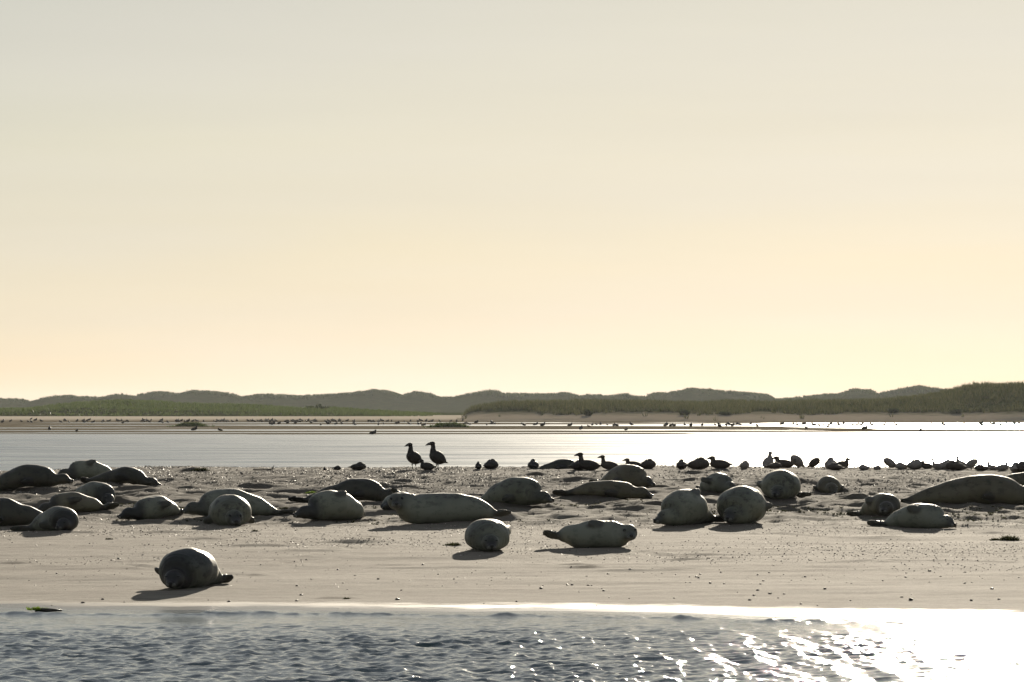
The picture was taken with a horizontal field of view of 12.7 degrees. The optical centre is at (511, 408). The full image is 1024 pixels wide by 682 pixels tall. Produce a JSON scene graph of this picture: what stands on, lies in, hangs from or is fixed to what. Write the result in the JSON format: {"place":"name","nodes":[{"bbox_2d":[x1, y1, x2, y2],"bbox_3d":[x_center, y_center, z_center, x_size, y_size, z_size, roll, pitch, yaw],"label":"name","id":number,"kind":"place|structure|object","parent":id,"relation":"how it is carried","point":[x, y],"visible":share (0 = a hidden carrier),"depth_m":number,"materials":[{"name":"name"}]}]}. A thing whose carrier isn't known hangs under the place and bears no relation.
{"place":"outdoors","nodes":[
{"label":"outdoors","id":0,"kind":"place"},
{"bbox_2d":[0,398,442,415],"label":"marsh ground","id":1,"kind":"structure","parent":0,"point":[144,414],"depth_m":934.78,"materials":[{"name":"plant"}]},
{"bbox_2d":[306,404,328,408],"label":"shrub","id":2,"kind":"object","parent":1,"relation":"on","point":[320,406],"visible":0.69,"depth_m":1001.18,"materials":[{"name":"green plant"}]},
{"bbox_2d":[0,389,947,411],"bbox_3d":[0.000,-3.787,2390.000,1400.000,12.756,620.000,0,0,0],"label":"hill range","id":3,"kind":"structure","parent":0,"point":[412,402],"depth_m":2247.15,"materials":[{"name":"green plant"}]},
{"bbox_2d":[0,385,947,403],"bbox_3d":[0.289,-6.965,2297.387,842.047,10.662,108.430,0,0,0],"label":"dune scrub","id":4,"kind":"object","parent":3,"relation":"on","point":[921,388],"visible":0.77,"depth_m":2280.97,"materials":[{"name":"green plant"}]},
{"bbox_2d":[0,465,1009,501],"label":"shell gravel","id":5,"kind":"structure","parent":0,"point":[394,469],"depth_m":89.95,"materials":[{"name":"beige gravel"}]},
{"bbox_2d":[0,466,1023,619],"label":"sandbank","id":6,"kind":"structure","parent":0,"point":[523,578],"depth_m":60.69,"materials":[{"name":"beige sand"}]},
{"bbox_2d":[0,497,41,525],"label":"harbour seal","id":7,"kind":"object","parent":6,"relation":"on","point":[13,513],"visible":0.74,"depth_m":69.99,"materials":[{"name":"fur"}]},
{"bbox_2d":[0,464,73,489],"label":"harbour seal","id":8,"kind":"object","parent":6,"relation":"on","point":[29,475],"visible":1,"depth_m":83.31,"materials":[{"name":"fur"}]},
{"bbox_2d":[10,506,78,530],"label":"harbour seal","id":9,"kind":"object","parent":6,"relation":"on","point":[56,518],"visible":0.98,"depth_m":68.06,"materials":[{"name":"fur"}]},
{"bbox_2d":[38,492,119,512],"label":"harbour seal","id":10,"kind":"object","parent":6,"relation":"on","point":[77,502],"visible":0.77,"depth_m":74.53,"materials":[{"name":"grey fur"}]},
{"bbox_2d":[58,459,110,478],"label":"harbour seal","id":11,"kind":"object","parent":6,"relation":"on","point":[79,469],"visible":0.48,"depth_m":88.09,"materials":[{"name":"grey fur"}]},
{"bbox_2d":[75,481,114,504],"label":"harbour seal","id":12,"kind":"object","parent":6,"relation":"on","point":[102,493],"visible":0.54,"depth_m":76.55,"materials":[{"name":"grey fur"}]},
{"bbox_2d":[80,466,160,485],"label":"harbour seal","id":13,"kind":"object","parent":6,"relation":"on","point":[130,475],"visible":0.93,"depth_m":84.41,"materials":[{"name":"fur"}]},
{"bbox_2d":[117,495,183,519],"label":"harbour seal","id":14,"kind":"object","parent":6,"relation":"on","point":[154,507],"visible":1,"depth_m":71.86,"materials":[{"name":"grey fur"}]},
{"bbox_2d":[154,547,233,588],"bbox_3d":[-3.861,1.885,54.220,0.750,0.494,1.552,0,1,22],"label":"harbour seal","id":15,"kind":"object","parent":6,"relation":"on","point":[186,567],"visible":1,"depth_m":53.82,"materials":[{"name":"fur"}]},
{"bbox_2d":[190,467,211,470],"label":"seaweed clump","id":16,"kind":"object","parent":6,"relation":"on","point":[200,469],"visible":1,"depth_m":92.97,"materials":[{"name":"green plant"}]},
{"bbox_2d":[203,494,254,525],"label":"harbour seal","id":17,"kind":"object","parent":6,"relation":"on","point":[230,510],"visible":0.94,"depth_m":70.29,"materials":[{"name":"grey fur"}]},
{"bbox_2d":[181,488,294,515],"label":"harbour seal","id":18,"kind":"object","parent":6,"relation":"on","point":[258,505],"visible":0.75,"depth_m":72.44,"materials":[{"name":"fur"}]},
{"bbox_2d":[292,490,365,519],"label":"harbour seal","id":19,"kind":"object","parent":6,"relation":"on","point":[331,505],"visible":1,"depth_m":72.11,"materials":[{"name":"grey fur"}]},
{"bbox_2d":[332,465,340,469],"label":"eider duck","id":20,"kind":"object","parent":6,"relation":"on","point":[337,467],"visible":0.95,"depth_m":94.16},
{"bbox_2d":[288,478,392,502],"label":"harbour seal","id":21,"kind":"object","parent":6,"relation":"on","point":[359,489],"visible":0.54,"depth_m":77.27,"materials":[{"name":"fur"}]},
{"bbox_2d":[349,462,365,469],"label":"eider duck","id":22,"kind":"object","parent":6,"relation":"on","point":[359,466],"visible":1,"depth_m":94.23},
{"bbox_2d":[380,488,406,509],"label":"harbour seal","id":23,"kind":"object","parent":6,"relation":"on","point":[384,505],"visible":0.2,"depth_m":74.82,"materials":[{"name":"fur"}]},
{"bbox_2d":[405,443,421,468],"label":"gull","id":24,"kind":"object","parent":6,"relation":"on","point":[413,457],"visible":1,"depth_m":93.74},
{"bbox_2d":[418,459,435,469],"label":"eider duck","id":25,"kind":"object","parent":6,"relation":"on","point":[426,466],"visible":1,"depth_m":93.25},
{"bbox_2d":[425,441,447,469],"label":"gull","id":26,"kind":"object","parent":6,"relation":"on","point":[436,457],"visible":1,"depth_m":93.31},
{"bbox_2d":[388,493,510,523],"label":"harbour seal","id":27,"kind":"object","parent":6,"relation":"on","point":[427,508],"visible":0.98,"depth_m":70.37,"materials":[{"name":"fur"}]},
{"bbox_2d":[443,542,459,545],"bbox_3d":[-0.817,1.882,63.768,0.342,0.054,0.388,0,0,42],"label":"seaweed clump","id":28,"kind":"object","parent":6,"relation":"on","point":[453,544],"visible":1,"depth_m":63.71,"materials":[{"name":"plant"}]},
{"bbox_2d":[475,461,481,468],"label":"eider duck","id":29,"kind":"object","parent":6,"relation":"on","point":[478,465],"visible":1,"depth_m":93.53},
{"bbox_2d":[465,519,510,550],"bbox_3d":[-0.333,1.726,62.490,0.647,0.446,1.540,0,1,-6],"label":"harbour seal","id":30,"kind":"object","parent":6,"relation":"on","point":[487,534],"visible":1,"depth_m":62.06,"materials":[{"name":"fur"}]},
{"bbox_2d":[483,459,498,468],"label":"eider duck","id":31,"kind":"object","parent":6,"relation":"on","point":[491,464],"visible":1,"depth_m":94.14},
{"bbox_2d":[479,477,554,504],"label":"harbour seal","id":32,"kind":"object","parent":6,"relation":"on","point":[520,490],"visible":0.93,"depth_m":75.89,"materials":[{"name":"grey fur"}]},
{"bbox_2d":[528,459,538,468],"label":"eider duck","id":33,"kind":"object","parent":6,"relation":"on","point":[532,463],"visible":1,"depth_m":94.22},
{"bbox_2d":[532,459,573,468],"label":"harbour seal","id":34,"kind":"object","parent":6,"relation":"on","point":[560,463],"visible":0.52,"depth_m":94.14,"materials":[{"name":"fur"}]},
{"bbox_2d":[84,497,1022,525],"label":"seaweed wrack","id":35,"kind":"object","parent":6,"relation":"on","point":[378,522],"visible":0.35,"depth_m":73.94,"materials":[{"name":"brown plant"}]},
{"bbox_2d":[568,460,582,469],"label":"eider duck","id":36,"kind":"object","parent":6,"relation":"on","point":[574,466],"visible":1,"depth_m":92.35},
{"bbox_2d":[574,452,600,469],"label":"eider duck","id":37,"kind":"object","parent":6,"relation":"on","point":[588,464],"visible":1,"depth_m":92.17},
{"bbox_2d":[543,520,636,547],"bbox_3d":[1.086,1.732,63.110,1.332,0.401,0.450,-1,0,14],"label":"harbour seal","id":38,"kind":"object","parent":6,"relation":"on","point":[594,534],"visible":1,"depth_m":62.91,"materials":[{"name":"fur"}]},
{"bbox_2d":[552,480,653,498],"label":"harbour seal","id":39,"kind":"object","parent":6,"relation":"on","point":[616,489],"visible":1,"depth_m":78.57,"materials":[{"name":"brown fur"}]},
{"bbox_2d":[597,455,617,469],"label":"eider duck","id":40,"kind":"object","parent":6,"relation":"on","point":[609,465],"visible":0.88,"depth_m":92.03},
{"bbox_2d":[589,464,654,486],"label":"harbour seal","id":41,"kind":"object","parent":6,"relation":"on","point":[635,475],"visible":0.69,"depth_m":82.87,"materials":[{"name":"grey fur"}]},
{"bbox_2d":[622,458,643,466],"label":"eider duck","id":42,"kind":"object","parent":6,"relation":"on","point":[628,461],"visible":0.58,"depth_m":93.80},
{"bbox_2d":[641,459,655,468],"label":"eider duck","id":43,"kind":"object","parent":6,"relation":"on","point":[649,463],"visible":0.99,"depth_m":93.92},
{"bbox_2d":[676,459,686,468],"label":"eider duck","id":44,"kind":"object","parent":6,"relation":"on","point":[681,463],"visible":0.98,"depth_m":93.63},
{"bbox_2d":[653,488,724,525],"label":"harbour seal","id":45,"kind":"object","parent":6,"relation":"on","point":[684,506],"visible":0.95,"depth_m":69.64,"materials":[{"name":"grey fur"}]},
{"bbox_2d":[685,457,709,468],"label":"eider duck","id":46,"kind":"object","parent":6,"relation":"on","point":[700,463],"visible":0.99,"depth_m":93.31},
{"bbox_2d":[696,472,735,492],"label":"harbour seal","id":47,"kind":"object","parent":6,"relation":"on","point":[718,482],"visible":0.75,"depth_m":80.52,"materials":[{"name":"fur"}]},
{"bbox_2d":[707,456,732,468],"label":"eider duck","id":48,"kind":"object","parent":6,"relation":"on","point":[718,464],"visible":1,"depth_m":93.53},
{"bbox_2d":[738,460,748,468],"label":"gull","id":49,"kind":"object","parent":6,"relation":"on","point":[744,464],"visible":1,"depth_m":94.15,"materials":[{"name":"grey"}]},
{"bbox_2d":[717,486,772,523],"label":"harbour seal","id":50,"kind":"object","parent":6,"relation":"on","point":[742,504],"visible":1,"depth_m":69.86,"materials":[{"name":"grey fur"}]},
{"bbox_2d":[762,451,773,467],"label":"gull","id":51,"kind":"object","parent":6,"relation":"on","point":[768,460],"visible":0.84,"depth_m":96.62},
{"bbox_2d":[765,462,781,468],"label":"eider duck","id":52,"kind":"object","parent":6,"relation":"on","point":[775,465],"visible":1,"depth_m":94.74},
{"bbox_2d":[772,456,793,467],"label":"eider duck","id":53,"kind":"object","parent":6,"relation":"on","point":[784,463],"visible":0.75,"depth_m":96.63},
{"bbox_2d":[756,470,811,498],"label":"harbour seal","id":54,"kind":"object","parent":6,"relation":"on","point":[779,484],"visible":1,"depth_m":78.52,"materials":[{"name":"grey fur"}]},
{"bbox_2d":[790,455,804,468],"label":"gull","id":55,"kind":"object","parent":6,"relation":"on","point":[796,460],"visible":0.98,"depth_m":96.02,"materials":[{"name":"grey"}]},
{"bbox_2d":[807,457,819,467],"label":"eider duck","id":56,"kind":"object","parent":6,"relation":"on","point":[813,462],"visible":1,"depth_m":96.69},
{"bbox_2d":[813,476,843,492],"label":"harbour seal","id":57,"kind":"object","parent":6,"relation":"on","point":[828,484],"visible":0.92,"depth_m":82.07,"materials":[{"name":"brown fur"}]},
{"bbox_2d":[824,457,836,468],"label":"gull","id":58,"kind":"object","parent":6,"relation":"on","point":[830,460],"visible":0.66,"depth_m":95.98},
{"bbox_2d":[827,463,844,469],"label":"eider duck","id":59,"kind":"object","parent":6,"relation":"on","point":[833,466],"visible":1,"depth_m":94.33},
{"bbox_2d":[837,458,850,468],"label":"eider duck","id":60,"kind":"object","parent":6,"relation":"on","point":[845,463],"visible":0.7,"depth_m":96.10},
{"bbox_2d":[858,464,870,469],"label":"gull","id":61,"kind":"object","parent":6,"relation":"on","point":[863,467],"visible":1,"depth_m":94.80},
{"bbox_2d":[846,493,899,516],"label":"harbour seal","id":62,"kind":"object","parent":6,"relation":"on","point":[882,504],"visible":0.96,"depth_m":72.52,"materials":[{"name":"brown fur"}]},
{"bbox_2d":[883,457,895,467],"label":"gull","id":63,"kind":"object","parent":6,"relation":"on","point":[889,462],"visible":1,"depth_m":95.03,"materials":[{"name":"grey"}]},
{"bbox_2d":[895,462,907,468],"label":"gull","id":64,"kind":"object","parent":6,"relation":"on","point":[899,465],"visible":1,"depth_m":94.94,"materials":[{"name":"grey"}]},
{"bbox_2d":[867,503,956,528],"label":"harbour seal","id":65,"kind":"object","parent":6,"relation":"on","point":[921,515],"visible":0.98,"depth_m":68.75,"materials":[{"name":"fur"}]},
{"bbox_2d":[905,459,921,468],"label":"gull","id":66,"kind":"object","parent":6,"relation":"on","point":[915,464],"visible":1,"depth_m":94.70,"materials":[{"name":"grey"}]},
{"bbox_2d":[920,460,931,468],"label":"eider duck","id":67,"kind":"object","parent":6,"relation":"on","point":[926,465],"visible":0.96,"depth_m":94.60},
{"bbox_2d":[930,458,943,468],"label":"gull","id":68,"kind":"object","parent":6,"relation":"on","point":[937,465],"visible":1,"depth_m":93.76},
{"bbox_2d":[940,459,950,468],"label":"gull","id":69,"kind":"object","parent":6,"relation":"on","point":[944,462],"visible":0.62,"depth_m":94.03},
{"bbox_2d":[946,460,966,469],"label":"eider duck","id":70,"kind":"object","parent":6,"relation":"on","point":[953,465],"visible":1,"depth_m":93.06},
{"bbox_2d":[953,456,970,468],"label":"gull","id":71,"kind":"object","parent":6,"relation":"on","point":[960,461],"visible":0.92,"depth_m":93.90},
{"bbox_2d":[901,475,1023,504],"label":"harbour seal","id":72,"kind":"object","parent":6,"relation":"on","point":[986,489],"visible":0.94,"depth_m":76.60,"materials":[{"name":"grey fur"}]},
{"bbox_2d":[966,458,977,469],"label":"gull","id":73,"kind":"object","parent":6,"relation":"on","point":[971,463],"visible":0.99,"depth_m":93.93,"materials":[{"name":"grey"}]},
{"bbox_2d":[974,464,990,470],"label":"eider duck","id":74,"kind":"object","parent":6,"relation":"on","point":[981,467],"visible":1,"depth_m":92.94},
{"bbox_2d":[985,461,996,469],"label":"gull","id":75,"kind":"object","parent":6,"relation":"on","point":[990,466],"visible":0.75,"depth_m":94.26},
{"bbox_2d":[994,462,1009,470],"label":"gull","id":76,"kind":"object","parent":6,"relation":"on","point":[1002,467],"visible":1,"depth_m":92.31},
{"bbox_2d":[997,535,1020,540],"bbox_3d":[7.003,1.826,64.695,0.401,0.088,0.392,0,0,-43],"label":"seaweed clump","id":77,"kind":"object","parent":6,"relation":"on","point":[1007,538],"visible":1,"depth_m":64.64,"materials":[{"name":"green plant"}]},
{"bbox_2d":[1010,461,1017,472],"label":"gull","id":78,"kind":"object","parent":6,"relation":"on","point":[1013,467],"visible":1,"depth_m":90.42,"materials":[{"name":"white"}]},
{"bbox_2d":[1005,472,1023,485],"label":"harbour seal","id":79,"kind":"object","parent":6,"relation":"on","point":[1018,478],"visible":0.23,"depth_m":82.31,"materials":[{"name":"brown fur"}]},
{"bbox_2d":[1016,461,1023,472],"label":"eider duck","id":80,"kind":"object","parent":6,"relation":"on","point":[1020,466],"visible":0.97,"depth_m":90.34},
{"bbox_2d":[0,607,1023,681],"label":"water","id":81,"kind":"structure","parent":0,"point":[222,645],"depth_m":42.15,"materials":[{"name":"grey liquid"}]},
{"bbox_2d":[26,606,61,611],"bbox_3d":[-5.067,2.171,49.588,0.398,0.068,0.154,0,0,0],"label":"driftwood","id":82,"kind":"object","parent":81,"relation":"on","point":[40,609],"visible":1,"depth_m":49.59,"materials":[{"name":"brown wood"}]},
{"bbox_2d":[0,422,1023,470],"bbox_3d":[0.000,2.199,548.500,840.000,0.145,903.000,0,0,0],"label":"water","id":83,"kind":"structure","parent":0,"point":[63,451],"depth_m":264.14,"materials":[{"name":"grey liquid"}]},
{"bbox_2d":[167,421,214,426],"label":"grassy islet","id":84,"kind":"object","parent":83,"relation":"on","point":[190,424],"visible":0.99,"depth_m":528.30,"materials":[{"name":"green plant"}]},
{"bbox_2d":[423,422,468,426],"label":"grassy islet","id":85,"kind":"object","parent":83,"relation":"on","point":[450,424],"visible":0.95,"depth_m":506.25,"materials":[{"name":"green plant"}]},
{"bbox_2d":[0,412,1023,433],"bbox_3d":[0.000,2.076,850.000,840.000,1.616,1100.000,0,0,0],"label":"tidal flat","id":86,"kind":"structure","parent":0,"point":[16,423],"depth_m":537.01,"materials":[{"name":"beige sand"}]},
{"bbox_2d":[0,495,1023,587],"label":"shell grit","id":87,"kind":"object","parent":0,"point":[563,544],"visible":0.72,"depth_m":64.78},
{"bbox_2d":[0,0,1023,400],"label":"sky","id":88,"kind":"structure","parent":0,"point":[776,198],"materials":[{"name":"beige"}]},
{"bbox_2d":[458,381,1023,420],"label":"marram grass","id":89,"kind":"structure","parent":0,"point":[750,406],"depth_m":779.00,"materials":[{"name":"green plant"}]},
{"bbox_2d":[458,386,1023,420],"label":"dune","id":90,"kind":"structure","parent":0,"point":[755,415],"depth_m":754.16,"materials":[{"name":"green plant"}]},
{"bbox_2d":[583,408,592,415],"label":"shrub","id":91,"kind":"object","parent":90,"relation":"on","point":[587,412],"visible":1,"depth_m":759.77,"materials":[{"name":"green plant"}]},
{"bbox_2d":[679,409,690,414],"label":"shrub","id":92,"kind":"object","parent":90,"relation":"on","point":[683,411],"visible":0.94,"depth_m":756.32,"materials":[{"name":"green plant"}]},
{"bbox_2d":[718,411,731,414],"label":"shrub","id":93,"kind":"object","parent":90,"relation":"on","point":[724,413],"visible":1,"depth_m":753.51,"materials":[{"name":"green plant"}]},
{"bbox_2d":[887,407,899,412],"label":"shrub","id":94,"kind":"object","parent":90,"relation":"on","point":[893,410],"visible":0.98,"depth_m":758.39,"materials":[{"name":"green plant"}]},
{"bbox_2d":[949,407,962,413],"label":"shrub","id":95,"kind":"object","parent":90,"relation":"on","point":[956,410],"visible":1,"depth_m":752.85,"materials":[{"name":"green plant"}]}
]}

